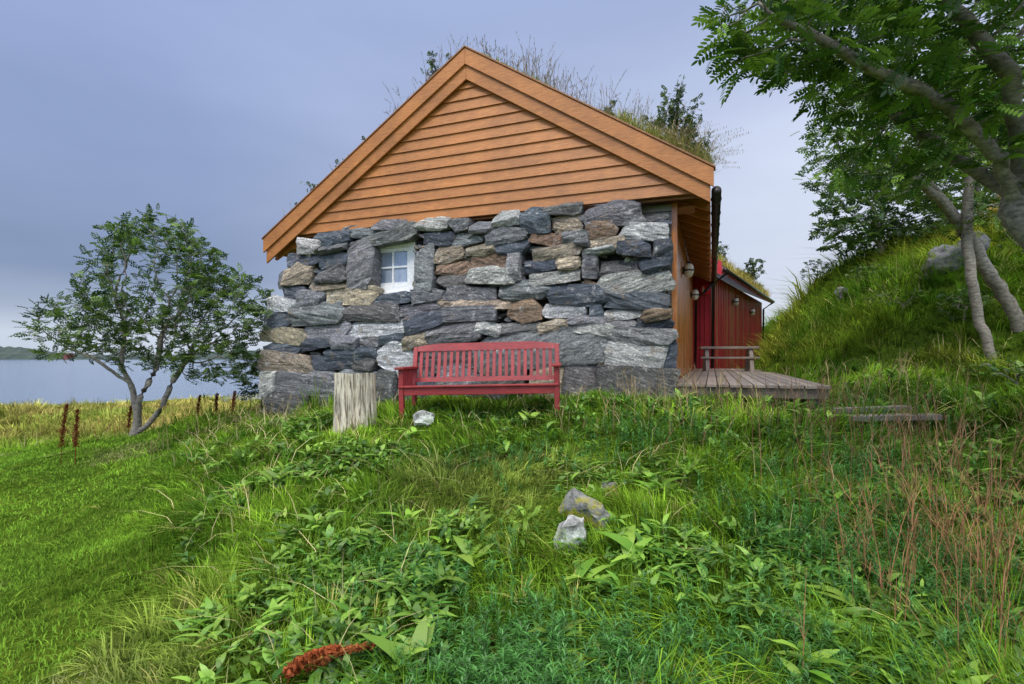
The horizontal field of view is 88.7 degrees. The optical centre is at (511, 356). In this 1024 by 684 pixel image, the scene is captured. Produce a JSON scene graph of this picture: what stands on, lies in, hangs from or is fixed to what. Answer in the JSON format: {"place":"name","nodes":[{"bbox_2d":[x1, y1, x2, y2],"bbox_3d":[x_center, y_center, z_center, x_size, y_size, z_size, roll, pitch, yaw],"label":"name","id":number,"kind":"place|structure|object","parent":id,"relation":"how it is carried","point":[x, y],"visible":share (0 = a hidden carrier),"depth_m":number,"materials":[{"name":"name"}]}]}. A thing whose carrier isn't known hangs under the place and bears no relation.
{"place":"outdoors","nodes":[
{"label":"outdoors","id":0,"kind":"place"},
{"bbox_2d":[0,346,257,359],"bbox_3d":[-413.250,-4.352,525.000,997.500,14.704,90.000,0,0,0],"label":"distant shore","id":1,"kind":"structure","parent":0,"point":[12,353],"depth_m":488.81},
{"bbox_2d":[63,352,73,358],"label":"distant boathouse","id":2,"kind":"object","parent":1,"relation":"on","point":[65,356],"visible":0.33,"depth_m":483.13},
{"bbox_2d":[0,360,258,404],"bbox_3d":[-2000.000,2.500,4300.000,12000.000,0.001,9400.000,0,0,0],"label":"water","id":3,"kind":"structure","parent":0,"point":[59,381],"depth_m":50.97,"materials":[{"name":"blue liquid"}]},
{"bbox_2d":[0,195,1023,683],"bbox_3d":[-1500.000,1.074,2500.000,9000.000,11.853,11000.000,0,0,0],"label":"ground","id":4,"kind":"structure","parent":0,"point":[110,514],"depth_m":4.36,"materials":[{"name":"green plant"}]},
{"bbox_2d":[56,404,69,464],"bbox_3d":[-5.913,1.034,6.894,0.142,0.831,0.139,0,0,31],"label":"dock stalk","id":5,"kind":"object","parent":4,"relation":"on","point":[64,421],"visible":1,"depth_m":6.90,"materials":[{"name":"brown plant"}]},
{"bbox_2d":[71,409,80,464],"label":"dock stalk","id":6,"kind":"object","parent":4,"relation":"on","point":[76,427],"visible":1,"depth_m":6.98,"materials":[{"name":"brown plant"}]},
{"bbox_2d":[126,405,132,434],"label":"dock stalk","id":7,"kind":"object","parent":4,"relation":"on","point":[129,417],"visible":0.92,"depth_m":8.99,"materials":[{"name":"brown plant"}]},
{"bbox_2d":[9,203,274,435],"bbox_3d":[-6.031,-0.591,8.911,4.288,4.031,2.398,0,0,0],"label":"rowan tree","id":8,"kind":"object","parent":4,"relation":"on","point":[206,282],"visible":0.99,"depth_m":8.56,"materials":[{"name":"green plant"}]},
{"bbox_2d":[195,395,202,415],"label":"dock stalk","id":9,"kind":"object","parent":4,"relation":"on","point":[197,404],"visible":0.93,"depth_m":9.32,"materials":[{"name":"brown plant"}]},
{"bbox_2d":[212,393,218,414],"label":"dock stalk","id":10,"kind":"object","parent":4,"relation":"on","point":[216,404],"visible":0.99,"depth_m":9.23,"materials":[{"name":"brown plant"}]},
{"bbox_2d":[230,391,236,416],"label":"dock stalk","id":11,"kind":"object","parent":4,"relation":"on","point":[233,403],"visible":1,"depth_m":8.59,"materials":[{"name":"brown plant"}]},
{"bbox_2d":[218,395,260,402],"bbox_3d":[-12.096,2.245,27.052,5.840,0.571,1.908,1,1,-6],"label":"rock","id":12,"kind":"object","parent":4,"relation":"on","point":[230,396],"visible":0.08,"depth_m":26.52,"materials":[{"name":"grey stone"}]},
{"bbox_2d":[229,355,262,409],"bbox_3d":[-4.608,0.520,9.606,1.004,1.241,1.128,0,0,0],"label":"shrub","id":13,"kind":"object","parent":4,"relation":"on","point":[249,393],"visible":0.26,"depth_m":9.44,"materials":[{"name":"green plant"}]},
{"bbox_2d":[281,644,342,683],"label":"dock stalk","id":14,"kind":"object","parent":4,"relation":"on","point":[293,667],"visible":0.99,"depth_m":2.20,"materials":[{"name":"brown plant"}]},
{"bbox_2d":[303,641,377,674],"bbox_3d":[-0.750,1.351,2.292,0.340,0.175,0.126,0,0,0],"label":"dock stalk","id":15,"kind":"object","parent":4,"relation":"on","point":[350,649],"visible":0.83,"depth_m":2.28,"materials":[{"name":"brown plant"}]},
{"bbox_2d":[333,373,376,432],"bbox_3d":[-1.800,0.516,6.018,0.491,0.675,0.495,0,0,0],"label":"tree stump","id":16,"kind":"object","parent":4,"relation":"on","point":[354,394],"visible":0.88,"depth_m":5.82,"materials":[{"name":"brown wood"}]},
{"bbox_2d":[412,410,434,425],"bbox_3d":[-0.984,0.684,5.801,0.250,0.185,0.143,6,3,-23],"label":"rock","id":17,"kind":"object","parent":4,"relation":"on","point":[419,416],"visible":0.98,"depth_m":5.76,"materials":[{"name":"white stone"}]},
{"bbox_2d":[395,341,560,419],"bbox_3d":[-0.361,0.271,6.198,1.880,0.928,0.728,0,0,6],"label":"garden bench","id":18,"kind":"object","parent":4,"relation":"on","point":[408,379],"visible":0.95,"depth_m":6.41,"materials":[{"name":"red paint"}]},
{"bbox_2d":[256,32,748,415],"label":"stone cottage","id":19,"kind":"structure","parent":4,"relation":"on","point":[465,194],"depth_m":7.50,"materials":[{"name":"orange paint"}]},
{"bbox_2d":[381,251,406,282],"bbox_3d":[-1.871,-1.430,8.442,0.607,0.562,0.125,0,0,21],"label":"window glass","id":20,"kind":"structure","parent":19,"relation":"in","point":[400,257],"depth_m":8.37,"materials":[{"name":"glass"}]},
{"bbox_2d":[381,242,415,294],"bbox_3d":[-1.884,-1.413,8.407,0.845,0.835,0.259,0,0,21],"label":"window frame","id":21,"kind":"structure","parent":19,"relation":"in","point":[392,287],"depth_m":8.29,"materials":[{"name":"white paint"}]},
{"bbox_2d":[17,344,1023,683],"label":"dry weeds","id":22,"kind":"object","parent":4,"relation":"on","point":[943,532],"visible":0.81,"depth_m":3.31,"materials":[{"name":"brown plant"}]},
{"bbox_2d":[553,514,586,554],"bbox_3d":[0.359,1.095,3.203,0.193,0.279,0.179,6,5,-11],"label":"rock","id":23,"kind":"object","parent":4,"relation":"on","point":[574,525],"visible":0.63,"depth_m":3.15,"materials":[{"name":"grey stone"}]},
{"bbox_2d":[560,487,610,535],"bbox_3d":[0.479,1.025,3.420,0.332,0.281,0.161,32,43,25],"label":"rock","id":24,"kind":"object","parent":4,"relation":"on","point":[589,507],"visible":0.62,"depth_m":3.35,"materials":[{"name":"grey stone"}]},
{"bbox_2d":[156,286,1023,683],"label":"dock leaves","id":25,"kind":"object","parent":4,"relation":"on","point":[638,536],"visible":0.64,"depth_m":3.02,"materials":[{"name":"green plant"}]},
{"bbox_2d":[600,481,618,496],"bbox_3d":[0.740,1.003,3.952,0.143,0.141,0.118,6,6,0],"label":"rock","id":26,"kind":"object","parent":4,"relation":"on","point":[610,484],"visible":0.31,"depth_m":3.91,"materials":[{"name":"grey stone"}]},
{"bbox_2d":[288,368,1023,683],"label":"feathery herbs","id":27,"kind":"object","parent":4,"relation":"on","point":[505,663],"visible":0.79,"depth_m":2.55,"materials":[{"name":"green plant"}]},
{"bbox_2d":[671,241,774,370],"bbox_3d":[5.881,-1.775,19.140,6.196,4.950,10.184,0,0,33],"label":"red cabin","id":28,"kind":"object","parent":4,"relation":"on","point":[730,312],"visible":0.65,"depth_m":15.96,"materials":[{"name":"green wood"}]},
{"bbox_2d":[701,284,710,293],"bbox_3d":[5.248,-1.830,14.194,0.260,0.260,0.017,0,0,33],"label":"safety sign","id":29,"kind":"object","parent":28,"relation":"attached to","point":[703,287],"visible":0.62,"depth_m":14.19,"materials":[{"name":"red paint"}]},
{"bbox_2d":[675,368,830,409],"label":"wooden deck","id":30,"kind":"structure","parent":4,"relation":"on","point":[707,379],"depth_m":6.28,"materials":[{"name":"grey wood"}]},
{"bbox_2d":[698,346,759,371],"bbox_3d":[4.860,0.045,11.779,1.214,0.550,0.635,0,0,13],"label":"picnic bench","id":31,"kind":"object","parent":30,"relation":"on","point":[749,358],"visible":0.98,"depth_m":11.58,"materials":[{"name":"grey wood"}]},
{"bbox_2d":[800,258,836,281],"bbox_3d":[7.891,-2.190,13.358,1.036,0.646,0.791,0,0,-19],"label":"shrub","id":32,"kind":"object","parent":4,"relation":"on","point":[814,267],"visible":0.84,"depth_m":13.35,"materials":[{"name":"green plant"}]},
{"bbox_2d":[833,287,848,300],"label":"rock outcrop","id":33,"kind":"object","parent":4,"relation":"on","point":[840,295],"visible":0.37,"depth_m":10.60,"materials":[{"name":"grey stone"}]},
{"bbox_2d":[691,0,1023,249],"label":"rowan tree","id":34,"kind":"object","parent":4,"relation":"on","point":[945,62],"visible":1,"depth_m":2.95,"materials":[{"name":"green plant"}]},
{"bbox_2d":[843,261,890,284],"bbox_3d":[7.069,-1.605,10.437,0.908,0.562,0.671,0,0,-16],"label":"shrub","id":35,"kind":"object","parent":4,"relation":"on","point":[867,268],"visible":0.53,"depth_m":10.35,"materials":[{"name":"green plant"}]},
{"bbox_2d":[808,153,946,263],"bbox_3d":[8.776,-3.534,12.475,3.312,2.786,2.413,0,0,0],"label":"rowan tree","id":36,"kind":"object","parent":4,"relation":"on","point":[874,231],"visible":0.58,"depth_m":12.18,"materials":[{"name":"green plant"}]},
{"bbox_2d":[832,405,941,421],"bbox_3d":[3.605,0.546,5.072,0.741,0.129,0.501,0,0,13],"label":"plank step","id":37,"kind":"object","parent":4,"relation":"on","point":[936,416],"visible":0.55,"depth_m":4.91,"materials":[{"name":"wood"}]},
{"bbox_2d":[856,283,930,309],"bbox_3d":[6.027,-0.900,8.249,1.060,0.548,0.697,0,0,24],"label":"shrub","id":38,"kind":"object","parent":4,"relation":"on","point":[896,292],"visible":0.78,"depth_m":8.18,"materials":[{"name":"green plant"}]},
{"bbox_2d":[789,47,1023,360],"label":"rowan tree","id":39,"kind":"object","parent":4,"relation":"on","point":[975,256],"visible":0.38,"depth_m":6.48,"materials":[{"name":"green plant"}]},
{"bbox_2d":[915,244,960,283],"bbox_3d":[6.864,-1.413,8.352,0.665,0.757,0.407,33,10,-30],"label":"rock outcrop","id":40,"kind":"object","parent":4,"relation":"on","point":[944,263],"visible":0.48,"depth_m":8.20,"materials":[{"name":"grey stone"}]},
{"bbox_2d":[928,498,961,510],"bbox_3d":[2.999,1.049,3.598,0.222,0.164,0.177,6,6,0],"label":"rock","id":41,"kind":"object","parent":4,"relation":"on","point":[949,502],"visible":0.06,"depth_m":3.54,"materials":[{"name":"grey stone"}]},
{"bbox_2d":[912,120,1007,218],"bbox_3d":[10.682,-4.196,11.808,2.917,2.733,2.831,0,0,-42],"label":"rowan tree","id":42,"kind":"object","parent":4,"relation":"on","point":[976,188],"visible":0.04,"depth_m":11.75,"materials":[{"name":"green plant"}]},
{"bbox_2d":[932,285,994,320],"bbox_3d":[6.373,-0.722,7.292,0.788,0.504,0.706,0,0,32],"label":"shrub","id":43,"kind":"object","parent":4,"relation":"on","point":[958,297],"visible":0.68,"depth_m":7.28,"materials":[{"name":"green plant"}]},
{"bbox_2d":[956,231,992,267],"bbox_3d":[7.194,-1.558,8.293,0.594,0.870,0.404,30,20,-15],"label":"rock outcrop","id":44,"kind":"object","parent":4,"relation":"on","point":[982,237],"visible":0.27,"depth_m":8.09,"materials":[{"name":"grey stone"}]},
{"bbox_2d":[972,352,1023,385],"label":"shrub","id":45,"kind":"object","parent":4,"relation":"on","point":[1016,367],"visible":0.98,"depth_m":5.42,"materials":[{"name":"green plant"}]},
{"bbox_2d":[984,216,1020,250],"bbox_3d":[8.229,-2.076,8.182,1.510,1.013,1.199,0,0,0],"label":"shrub","id":46,"kind":"object","parent":4,"relation":"on","point":[1001,228],"visible":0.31,"depth_m":8.37,"materials":[{"name":"green plant"}]},
{"bbox_2d":[0,0,1023,354],"label":"sky","id":47,"kind":"structure","parent":0,"point":[214,113],"materials":[{"name":"blue"}]},
{"bbox_2d":[984,196,1000,230],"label":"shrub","id":48,"kind":"object","parent":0,"point":[995,210],"visible":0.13,"depth_m":9.15,"materials":[{"name":"green plant"}]}
]}

